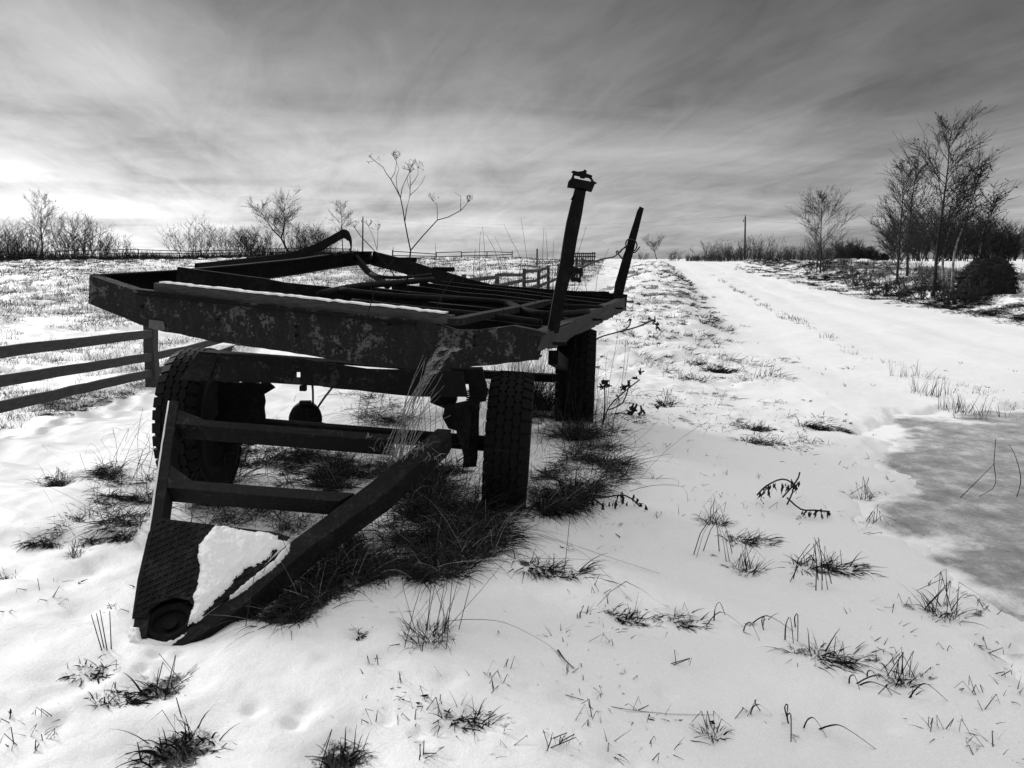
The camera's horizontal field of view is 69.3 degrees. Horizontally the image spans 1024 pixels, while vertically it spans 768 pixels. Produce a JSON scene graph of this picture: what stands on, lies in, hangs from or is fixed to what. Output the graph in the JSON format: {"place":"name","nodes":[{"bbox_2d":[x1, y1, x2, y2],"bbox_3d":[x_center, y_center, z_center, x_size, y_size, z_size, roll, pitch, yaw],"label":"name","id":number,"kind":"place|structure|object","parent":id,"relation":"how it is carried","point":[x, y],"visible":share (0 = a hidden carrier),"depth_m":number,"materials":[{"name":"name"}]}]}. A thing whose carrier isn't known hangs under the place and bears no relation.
{"place":"outdoors","nodes":[
{"label":"outdoors","id":0,"kind":"place"},
{"bbox_2d":[0,257,1023,767],"bbox_3d":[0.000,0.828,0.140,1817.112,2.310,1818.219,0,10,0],"label":"ground","id":1,"kind":"structure","parent":0,"point":[290,697],"depth_m":3.16,"materials":[{"name":"snow"}]},
{"bbox_2d":[0,219,33,254],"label":"bare shrub","id":2,"kind":"object","parent":1,"relation":"on","point":[5,233],"visible":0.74,"depth_m":90.59,"materials":[{"name":"grey plant"}]},
{"bbox_2d":[0,218,53,254],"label":"bare shrub","id":3,"kind":"object","parent":1,"relation":"on","point":[29,242],"visible":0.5,"depth_m":92.30,"materials":[{"name":"grey plant"}]},
{"bbox_2d":[10,530,69,551],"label":"grass tuft","id":4,"kind":"object","parent":1,"relation":"on","point":[36,545],"visible":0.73,"depth_m":4.04,"materials":[{"name":"plant"}]},
{"bbox_2d":[18,189,62,249],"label":"birch tree","id":5,"kind":"object","parent":1,"relation":"on","point":[40,220],"visible":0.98,"depth_m":89.89,"materials":[{"name":"grey plant"}]},
{"bbox_2d":[38,467,85,486],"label":"grass tuft","id":6,"kind":"object","parent":1,"relation":"on","point":[57,477],"visible":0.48,"depth_m":5.12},
{"bbox_2d":[31,207,114,256],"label":"bare shrub","id":7,"kind":"object","parent":1,"relation":"on","point":[61,239],"visible":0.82,"depth_m":90.48,"materials":[{"name":"grey plant"}]},
{"bbox_2d":[63,540,94,559],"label":"grass tuft","id":8,"kind":"object","parent":1,"relation":"on","point":[73,551],"visible":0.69,"depth_m":3.91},
{"bbox_2d":[63,534,103,547],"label":"grass tuft","id":9,"kind":"object","parent":1,"relation":"on","point":[91,542],"visible":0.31,"depth_m":4.10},
{"bbox_2d":[58,654,118,685],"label":"grass tuft","id":10,"kind":"object","parent":1,"relation":"on","point":[96,675],"visible":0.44,"depth_m":2.78,"materials":[{"name":"plant"}]},
{"bbox_2d":[63,226,117,257],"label":"bare shrub","id":11,"kind":"object","parent":1,"relation":"on","point":[92,242],"visible":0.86,"depth_m":89.79,"materials":[{"name":"grey plant"}]},
{"bbox_2d":[51,682,152,722],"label":"grass tuft","id":12,"kind":"object","parent":1,"relation":"on","point":[135,701],"visible":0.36,"depth_m":2.58,"materials":[{"name":"plant"}]},
{"bbox_2d":[91,235,136,255],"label":"bare shrub","id":13,"kind":"object","parent":1,"relation":"on","point":[115,243],"visible":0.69,"depth_m":89.86,"materials":[{"name":"grey plant"}]},
{"bbox_2d":[0,326,239,412],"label":"rail fence","id":14,"kind":"object","parent":1,"relation":"on","point":[151,356],"visible":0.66,"depth_m":9.10,"materials":[{"name":"grey wood"}]},
{"bbox_2d":[109,654,198,705],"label":"grass tuft","id":15,"kind":"object","parent":1,"relation":"on","point":[149,692],"visible":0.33,"depth_m":2.67,"materials":[{"name":"plant"}]},
{"bbox_2d":[128,627,183,645],"bbox_3d":[-1.432,1.024,2.985,0.266,0.072,0.106,0,10,0],"label":"snow heap","id":16,"kind":"object","parent":1,"relation":"on","point":[134,634],"visible":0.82,"depth_m":2.96,"materials":[{"name":"white"}]},
{"bbox_2d":[113,698,236,767],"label":"grass tuft","id":17,"kind":"object","parent":1,"relation":"on","point":[185,735],"visible":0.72,"depth_m":2.32,"materials":[{"name":"plant"}]},
{"bbox_2d":[0,248,349,259],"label":"rail fence","id":18,"kind":"object","parent":1,"relation":"on","point":[74,254],"visible":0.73,"depth_m":85.12,"materials":[{"name":"wood"}]},
{"bbox_2d":[0,243,365,260],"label":"hedge undergrowth","id":19,"kind":"object","parent":1,"relation":"on","point":[78,257],"visible":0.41,"depth_m":86.34,"materials":[{"name":"black plant"}]},
{"bbox_2d":[157,213,221,256],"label":"bare shrub","id":20,"kind":"object","parent":1,"relation":"on","point":[209,245],"visible":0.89,"depth_m":89.25,"materials":[{"name":"grey plant"}]},
{"bbox_2d":[205,224,248,256],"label":"bare shrub","id":21,"kind":"object","parent":1,"relation":"on","point":[225,242],"visible":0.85,"depth_m":89.86,"materials":[{"name":"grey plant"}]},
{"bbox_2d":[224,224,281,256],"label":"bare shrub","id":22,"kind":"object","parent":1,"relation":"on","point":[247,244],"visible":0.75,"depth_m":89.50,"materials":[{"name":"grey plant"}]},
{"bbox_2d":[216,552,313,638],"bbox_3d":[-1.007,1.008,3.071,0.598,0.542,0.410,3,10,17],"label":"grass tuft","id":23,"kind":"object","parent":1,"relation":"on","point":[271,621],"visible":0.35,"depth_m":3.11,"materials":[{"name":"plant"}]},
{"bbox_2d":[243,184,302,250],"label":"forked tree","id":24,"kind":"object","parent":1,"relation":"on","point":[286,214],"visible":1,"depth_m":88.01,"materials":[{"name":"grey plant"}]},
{"bbox_2d":[0,255,605,429],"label":"field grass","id":25,"kind":"structure","parent":1,"relation":"on","point":[131,261],"depth_m":34.86,"materials":[{"name":"plant"}]},
{"bbox_2d":[285,217,331,250],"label":"bare shrub","id":26,"kind":"object","parent":1,"relation":"on","point":[305,236],"visible":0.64,"depth_m":90.00,"materials":[{"name":"grey plant"}]},
{"bbox_2d":[327,201,355,249],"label":"bare tree","id":27,"kind":"object","parent":1,"relation":"on","point":[341,219],"visible":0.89,"depth_m":89.12,"materials":[{"name":"grey plant"}]},
{"bbox_2d":[304,725,379,767],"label":"grass tuft","id":28,"kind":"object","parent":1,"relation":"on","point":[342,750],"visible":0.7,"depth_m":2.29,"materials":[{"name":"plant"}]},
{"bbox_2d":[27,354,665,624],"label":"dead grass","id":29,"kind":"structure","parent":1,"relation":"on","point":[389,512],"depth_m":4.26,"materials":[{"name":"plant"}]},
{"bbox_2d":[361,218,363,250],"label":"utility pole","id":30,"kind":"object","parent":1,"relation":"on","point":[362,220],"visible":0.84,"depth_m":146.81,"materials":[{"name":"grey wood"}]},
{"bbox_2d":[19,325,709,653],"bbox_3d":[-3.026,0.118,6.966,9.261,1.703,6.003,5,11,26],"label":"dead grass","id":31,"kind":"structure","parent":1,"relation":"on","point":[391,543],"depth_m":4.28,"materials":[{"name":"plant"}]},
{"bbox_2d":[88,169,643,645],"bbox_3d":[-0.852,-0.373,5.608,3.303,2.149,5.852,2,10,13],"label":"trailer","id":32,"kind":"object","parent":1,"relation":"on","point":[208,405],"visible":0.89,"depth_m":4.14,"materials":[{"name":"paint"}]},
{"bbox_2d":[188,525,287,625],"bbox_3d":[-1.296,0.809,3.280,0.342,0.261,0.496,7,12,35],"label":"snow patch","id":33,"kind":"object","parent":32,"relation":"on","point":[226,555],"visible":1,"depth_m":3.27,"materials":[{"name":"snow"}]},
{"bbox_2d":[229,544,289,599],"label":"snow ridge","id":34,"kind":"structure","parent":32,"relation":"on","point":[268,569],"depth_m":3.22,"materials":[{"name":"white"}]},
{"bbox_2d":[154,281,455,323],"bbox_3d":[-1.143,-0.441,3.962,1.766,0.202,0.058,2,10,14],"label":"plank","id":35,"kind":"object","parent":32,"relation":"on","point":[319,303],"visible":0.97,"depth_m":3.93,"materials":[{"name":"white"}]},
{"bbox_2d":[289,386,332,422],"bbox_3d":[-1.679,0.216,6.207,0.357,0.586,1.138,-5,11,-26],"label":"air tank","id":36,"kind":"object","parent":32,"relation":"attached to","point":[311,412],"visible":0.59,"depth_m":6.22,"materials":[{"name":"metal"}]},
{"bbox_2d":[580,239,639,267],"bbox_3d":[0.696,-1.015,5.616,0.231,0.263,3.577,3,10,15],"label":"wire","id":37,"kind":"object","parent":32,"relation":"attached to","point":[595,261],"visible":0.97,"depth_m":7.24,"materials":[{"name":"metal"}]},
{"bbox_2d":[349,151,472,290],"bbox_3d":[-0.806,-1.256,5.923,0.996,1.175,0.304,0,10,0],"label":"dry umbel plant","id":38,"kind":"object","parent":1,"relation":"on","point":[410,171],"visible":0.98,"depth_m":5.87,"materials":[{"name":"grey plant"}]},
{"bbox_2d":[366,345,461,468],"bbox_3d":[-0.500,0.140,3.756,0.420,0.739,0.578,-5,11,-27],"label":"reed clump","id":39,"kind":"object","parent":1,"relation":"on","point":[402,430],"visible":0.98,"depth_m":3.72,"materials":[{"name":"plant"}]},
{"bbox_2d":[392,250,512,257],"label":"rail fence","id":40,"kind":"object","parent":1,"relation":"on","point":[436,256],"visible":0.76,"depth_m":87.78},
{"bbox_2d":[391,516,524,651],"bbox_3d":[-0.281,0.833,2.929,0.527,0.590,0.467,-4,10,-21],"label":"grass tuft","id":41,"kind":"object","parent":1,"relation":"on","point":[418,636],"visible":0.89,"depth_m":2.97,"materials":[{"name":"plant"}]},
{"bbox_2d":[430,691,512,737],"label":"grass tuft","id":42,"kind":"object","parent":1,"relation":"on","point":[475,718],"visible":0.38,"depth_m":2.46,"materials":[{"name":"plant"}]},
{"bbox_2d":[445,619,558,654],"bbox_3d":[-0.034,0.994,2.985,0.542,0.042,0.065,6,11,30],"label":"straw","id":43,"kind":"object","parent":1,"relation":"on","point":[493,620],"visible":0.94,"depth_m":3.04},
{"bbox_2d":[0,278,1023,767],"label":"grass sprigs","id":44,"kind":"object","parent":1,"relation":"on","point":[944,380],"depth_m":2.90,"materials":[{"name":"plant"}]},
{"bbox_2d":[427,558,596,574],"bbox_3d":[0.003,0.866,3.521,0.912,0.110,0.088,-2,10,-11],"label":"straw","id":45,"kind":"object","parent":1,"relation":"on","point":[524,558],"visible":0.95,"depth_m":3.50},
{"bbox_2d":[461,257,582,288],"bbox_3d":[1.682,-4.544,31.638,0.539,1.731,26.736,2,10,12],"label":"rail fence","id":46,"kind":"object","parent":1,"relation":"on","point":[522,275],"visible":0.45,"depth_m":24.90,"materials":[{"name":"grey wood"}]},
{"bbox_2d":[501,545,625,586],"bbox_3d":[0.212,0.957,3.604,0.750,0.294,0.484,0,10,0],"label":"grass tuft","id":47,"kind":"object","parent":1,"relation":"on","point":[553,566],"visible":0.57,"depth_m":3.62,"materials":[{"name":"plant"}]},
{"bbox_2d":[564,420,583,570],"bbox_3d":[0.293,0.540,3.533,0.093,0.791,0.011,4,10,23],"label":"straw","id":48,"kind":"object","parent":1,"relation":"on","point":[572,499],"visible":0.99,"depth_m":3.54,"materials":[{"name":"grey plant"}]},
{"bbox_2d":[574,252,595,263],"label":"picket fence","id":49,"kind":"object","parent":1,"relation":"on","point":[587,257],"visible":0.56,"depth_m":61.03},
{"bbox_2d":[537,469,647,509],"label":"wilted weed","id":50,"kind":"object","parent":1,"relation":"on","point":[615,503],"visible":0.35,"depth_m":4.51,"materials":[{"name":"black plant"}]},
{"bbox_2d":[598,368,643,424],"bbox_3d":[0.968,0.119,6.587,0.423,0.531,0.161,0,10,0],"label":"burdock","id":51,"kind":"object","parent":1,"relation":"on","point":[604,383],"visible":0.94,"depth_m":6.58,"materials":[{"name":"black plant"}]},
{"bbox_2d":[594,316,660,344],"bbox_3d":[0.973,-0.456,6.282,0.579,0.242,0.130,-3,10,-16],"label":"burdock","id":52,"kind":"object","parent":1,"relation":"on","point":[653,321],"visible":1,"depth_m":6.30,"materials":[{"name":"black plant"}]},
{"bbox_2d":[613,403,659,415],"bbox_3d":[1.152,0.361,7.155,0.705,0.362,0.148,-1,10,-9],"label":"burdock","id":53,"kind":"object","parent":1,"relation":"on","point":[632,409],"visible":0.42,"depth_m":7.12,"materials":[{"name":"black plant"}]},
{"bbox_2d":[585,593,699,629],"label":"grass tuft","id":54,"kind":"object","parent":1,"relation":"on","point":[628,616],"visible":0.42,"depth_m":3.19,"materials":[{"name":"plant"}]},
{"bbox_2d":[643,232,665,259],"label":"bare tree","id":55,"kind":"object","parent":1,"relation":"on","point":[656,242],"visible":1,"depth_m":98.36,"materials":[{"name":"grey plant"}]},
{"bbox_2d":[654,385,682,406],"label":"grass tuft","id":56,"kind":"object","parent":1,"relation":"on","point":[659,402],"visible":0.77,"depth_m":7.68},
{"bbox_2d":[668,248,682,260],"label":"bare shrub","id":57,"kind":"object","parent":1,"relation":"on","point":[674,257],"visible":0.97,"depth_m":103.40,"materials":[{"name":"grey plant"}]},
{"bbox_2d":[651,603,712,636],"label":"grass tuft","id":58,"kind":"object","parent":1,"relation":"on","point":[683,627],"visible":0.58,"depth_m":3.16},
{"bbox_2d":[531,261,846,454],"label":"verge grass","id":59,"kind":"structure","parent":1,"relation":"on","point":[716,319],"depth_m":11.25,"materials":[{"name":"plant"}]},
{"bbox_2d":[691,239,725,261],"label":"bare shrub","id":60,"kind":"object","parent":1,"relation":"on","point":[713,253],"visible":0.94,"depth_m":102.48,"materials":[{"name":"grey plant"}]},
{"bbox_2d":[691,711,733,744],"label":"grass tuft","id":61,"kind":"object","parent":1,"relation":"on","point":[717,728],"visible":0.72,"depth_m":2.42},
{"bbox_2d":[694,512,731,561],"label":"grass tuft","id":62,"kind":"object","parent":1,"relation":"on","point":[718,537],"visible":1,"depth_m":3.81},
{"bbox_2d":[693,495,737,527],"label":"grass tuft","id":63,"kind":"object","parent":1,"relation":"on","point":[722,524],"visible":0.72,"depth_m":4.31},
{"bbox_2d":[695,363,749,373],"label":"grass tuft","id":64,"kind":"object","parent":1,"relation":"on","point":[717,370],"visible":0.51,"depth_m":10.05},
{"bbox_2d":[721,239,747,260],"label":"bare shrub","id":65,"kind":"object","parent":1,"relation":"on","point":[727,249],"visible":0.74,"depth_m":104.10,"materials":[{"name":"grey plant"}]},
{"bbox_2d":[743,215,745,259],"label":"utility pole","id":66,"kind":"object","parent":1,"relation":"on","point":[744,233],"visible":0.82,"depth_m":129.30,"materials":[{"name":"grey wood"}]},
{"bbox_2d":[725,543,772,576],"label":"grass tuft","id":67,"kind":"object","parent":1,"relation":"on","point":[754,571],"visible":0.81,"depth_m":3.67,"materials":[{"name":"plant"}]},
{"bbox_2d":[706,602,797,642],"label":"grass tuft","id":68,"kind":"object","parent":1,"relation":"on","point":[713,617],"visible":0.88,"depth_m":3.05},
{"bbox_2d":[715,526,789,547],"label":"grass tuft","id":69,"kind":"object","parent":1,"relation":"on","point":[745,539],"visible":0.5,"depth_m":4.04,"materials":[{"name":"plant"}]},
{"bbox_2d":[733,418,780,431],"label":"grass tuft","id":70,"kind":"object","parent":1,"relation":"on","point":[760,428],"visible":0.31,"depth_m":6.66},
{"bbox_2d":[725,435,789,445],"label":"grass tuft","id":71,"kind":"object","parent":1,"relation":"on","point":[760,441],"visible":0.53,"depth_m":6.20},
{"bbox_2d":[685,234,863,261],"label":"sapling thicket","id":72,"kind":"object","parent":1,"relation":"on","point":[788,254],"visible":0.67,"depth_m":101.66,"materials":[{"name":"plant"}]},
{"bbox_2d":[756,472,800,504],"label":"wilted weed","id":73,"kind":"object","parent":1,"relation":"on","point":[792,485],"visible":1,"depth_m":4.58,"materials":[{"name":"black plant"}]},
{"bbox_2d":[735,699,875,748],"bbox_3d":[0.942,1.125,2.399,0.402,0.112,0.157,9,13,42],"label":"grass tuft","id":74,"kind":"object","parent":1,"relation":"on","point":[786,714],"visible":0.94,"depth_m":2.41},
{"bbox_2d":[787,497,830,518],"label":"wilted weed","id":75,"kind":"object","parent":1,"relation":"on","point":[816,511],"visible":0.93,"depth_m":4.39,"materials":[{"name":"black plant"}]},
{"bbox_2d":[790,538,831,589],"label":"grass tuft","id":76,"kind":"object","parent":1,"relation":"on","point":[821,560],"visible":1,"depth_m":3.46,"materials":[{"name":"plant"}]},
{"bbox_2d":[801,255,834,272],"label":"shrub","id":77,"kind":"object","parent":1,"relation":"on","point":[810,267],"visible":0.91,"depth_m":45.23,"materials":[{"name":"grey plant"}]},
{"bbox_2d":[785,183,864,272],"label":"birch tree","id":78,"kind":"object","parent":1,"relation":"on","point":[823,197],"visible":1,"depth_m":44.85,"materials":[{"name":"grey plant"}]},
{"bbox_2d":[794,413,856,434],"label":"grass tuft","id":79,"kind":"object","parent":1,"relation":"on","point":[824,428],"visible":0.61,"depth_m":6.64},
{"bbox_2d":[770,548,886,580],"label":"grass tuft","id":80,"kind":"object","parent":1,"relation":"on","point":[829,565],"visible":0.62,"depth_m":3.66,"materials":[{"name":"plant"}]},
{"bbox_2d":[756,627,904,680],"bbox_3d":[1.259,1.101,2.834,0.600,0.248,0.351,0,10,0],"label":"grass tuft","id":81,"kind":"object","parent":1,"relation":"on","point":[844,663],"visible":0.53,"depth_m":2.87,"materials":[{"name":"plant"}]},
{"bbox_2d":[826,238,874,258],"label":"dense shrub","id":82,"kind":"object","parent":1,"relation":"on","point":[851,250],"visible":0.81,"depth_m":73.09,"materials":[{"name":"black plant"}]},
{"bbox_2d":[839,263,875,287],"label":"shrub","id":83,"kind":"object","parent":1,"relation":"on","point":[854,277],"visible":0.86,"depth_m":32.52,"materials":[{"name":"grey plant"}]},
{"bbox_2d":[847,477,876,501],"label":"grass tuft","id":84,"kind":"object","parent":1,"relation":"on","point":[872,496],"visible":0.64,"depth_m":4.84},
{"bbox_2d":[856,244,880,260],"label":"dense shrub","id":85,"kind":"object","parent":1,"relation":"on","point":[868,254],"visible":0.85,"depth_m":72.35,"materials":[{"name":"black plant"}]},
{"bbox_2d":[735,254,1023,326],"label":"bank grass","id":86,"kind":"structure","parent":1,"relation":"on","point":[990,312],"depth_m":30.48,"materials":[{"name":"plant"}]},
{"bbox_2d":[854,506,907,526],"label":"grass tuft","id":87,"kind":"object","parent":1,"relation":"on","point":[876,517],"visible":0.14,"depth_m":4.39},
{"bbox_2d":[860,270,907,296],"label":"shrub","id":88,"kind":"object","parent":1,"relation":"on","point":[888,289],"visible":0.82,"depth_m":27.04,"materials":[{"name":"grey plant"}]},
{"bbox_2d":[848,670,942,697],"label":"grass tuft","id":89,"kind":"object","parent":1,"relation":"on","point":[886,685],"visible":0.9,"depth_m":2.66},
{"bbox_2d":[861,158,932,281],"bbox_3d":[15.794,-6.624,30.443,2.835,5.302,2.326,5,11,25],"label":"birch tree","id":90,"kind":"object","parent":1,"relation":"on","point":[890,215],"visible":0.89,"depth_m":30.32,"materials":[{"name":"grey plant"}]},
{"bbox_2d":[874,647,929,689],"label":"grass tuft","id":91,"kind":"object","parent":1,"relation":"on","point":[902,671],"visible":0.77,"depth_m":2.73,"materials":[{"name":"plant"}]},
{"bbox_2d":[879,150,946,274],"bbox_3d":[18.869,-7.943,34.919,3.124,6.102,2.953,9,13,42],"label":"birch tree","id":92,"kind":"object","parent":1,"relation":"on","point":[909,235],"visible":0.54,"depth_m":34.85,"materials":[{"name":"grey plant"}]},
{"bbox_2d":[886,262,956,302],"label":"shrub","id":93,"kind":"object","parent":1,"relation":"on","point":[926,287],"visible":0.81,"depth_m":24.22,"materials":[{"name":"black plant"}]},
{"bbox_2d":[868,206,981,260],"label":"dense shrub","id":94,"kind":"object","parent":1,"relation":"on","point":[887,245],"visible":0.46,"depth_m":68.61,"materials":[{"name":"black plant"}]},
{"bbox_2d":[889,196,993,260],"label":"dense shrub","id":95,"kind":"object","parent":1,"relation":"on","point":[946,256],"visible":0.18,"depth_m":68.19,"materials":[{"name":"black plant"}]},
{"bbox_2d":[900,570,989,628],"bbox_3d":[1.881,0.959,3.188,0.347,0.310,0.431,0,10,0],"label":"grass tuft","id":96,"kind":"object","parent":1,"relation":"on","point":[933,605],"visible":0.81,"depth_m":3.21,"materials":[{"name":"plant"}]},
{"bbox_2d":[890,100,1006,295],"bbox_3d":[13.949,-5.786,24.039,3.837,6.264,3.468,0,10,0],"label":"birch tree","id":97,"kind":"object","parent":1,"relation":"on","point":[943,206],"visible":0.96,"depth_m":23.84,"materials":[{"name":"grey plant"}]},
{"bbox_2d":[933,164,986,295],"bbox_3d":[14.680,-5.028,24.456,1.334,4.395,2.005,8,13,40],"label":"birch tree","id":98,"kind":"object","parent":1,"relation":"on","point":[945,248],"visible":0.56,"depth_m":24.27,"materials":[{"name":"black plant"}]},
{"bbox_2d":[934,273,990,303],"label":"shrub","id":99,"kind":"object","parent":1,"relation":"on","point":[954,297],"visible":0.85,"depth_m":22.18,"materials":[{"name":"black plant"}]},
{"bbox_2d":[938,148,999,291],"bbox_3d":[14.640,-5.128,23.810,2.053,4.891,1.341,-9,13,-43],"label":"birch tree","id":100,"kind":"object","parent":1,"relation":"on","point":[966,216],"visible":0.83,"depth_m":23.61,"materials":[{"name":"black plant"}]},
{"bbox_2d":[926,209,1018,260],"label":"dense shrub","id":101,"kind":"object","parent":1,"relation":"on","point":[988,236],"visible":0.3,"depth_m":67.21,"materials":[{"name":"black plant"}]},
{"bbox_2d":[949,254,1022,299],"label":"shrub","id":102,"kind":"object","parent":1,"relation":"on","point":[1000,268],"visible":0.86,"depth_m":22.66,"materials":[{"name":"plant"}]},
{"bbox_2d":[960,178,1019,259],"bbox_3d":[15.178,-4.582,23.481,1.729,3.811,1.812,2,10,13],"label":"birch tree","id":103,"kind":"object","parent":1,"relation":"on","point":[985,223],"visible":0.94,"depth_m":23.44,"materials":[{"name":"black plant"}]},
{"bbox_2d":[960,212,1023,260],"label":"dense shrub","id":104,"kind":"object","parent":1,"relation":"on","point":[1001,238],"visible":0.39,"depth_m":67.87,"materials":[{"name":"black plant"}]},
{"bbox_2d":[989,224,1023,260],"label":"dense shrub","id":105,"kind":"object","parent":1,"relation":"on","point":[1020,244],"visible":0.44,"depth_m":67.83,"materials":[{"name":"black plant"}]},
{"bbox_2d":[0,0,1023,258],"label":"sky","id":106,"kind":"structure","parent":0,"point":[140,116],"materials":[{"name":"grey"}]},
{"bbox_2d":[667,260,1023,637],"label":"road","id":107,"kind":"structure","parent":0,"point":[987,352],"depth_m":13.30,"materials":[{"name":"snow"}]},
{"bbox_2d":[853,407,1023,682],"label":"frozen puddle","id":108,"kind":"object","parent":107,"relation":"on","point":[945,460],"visible":0.3,"depth_m":4.81,"materials":[{"name":"ice"}]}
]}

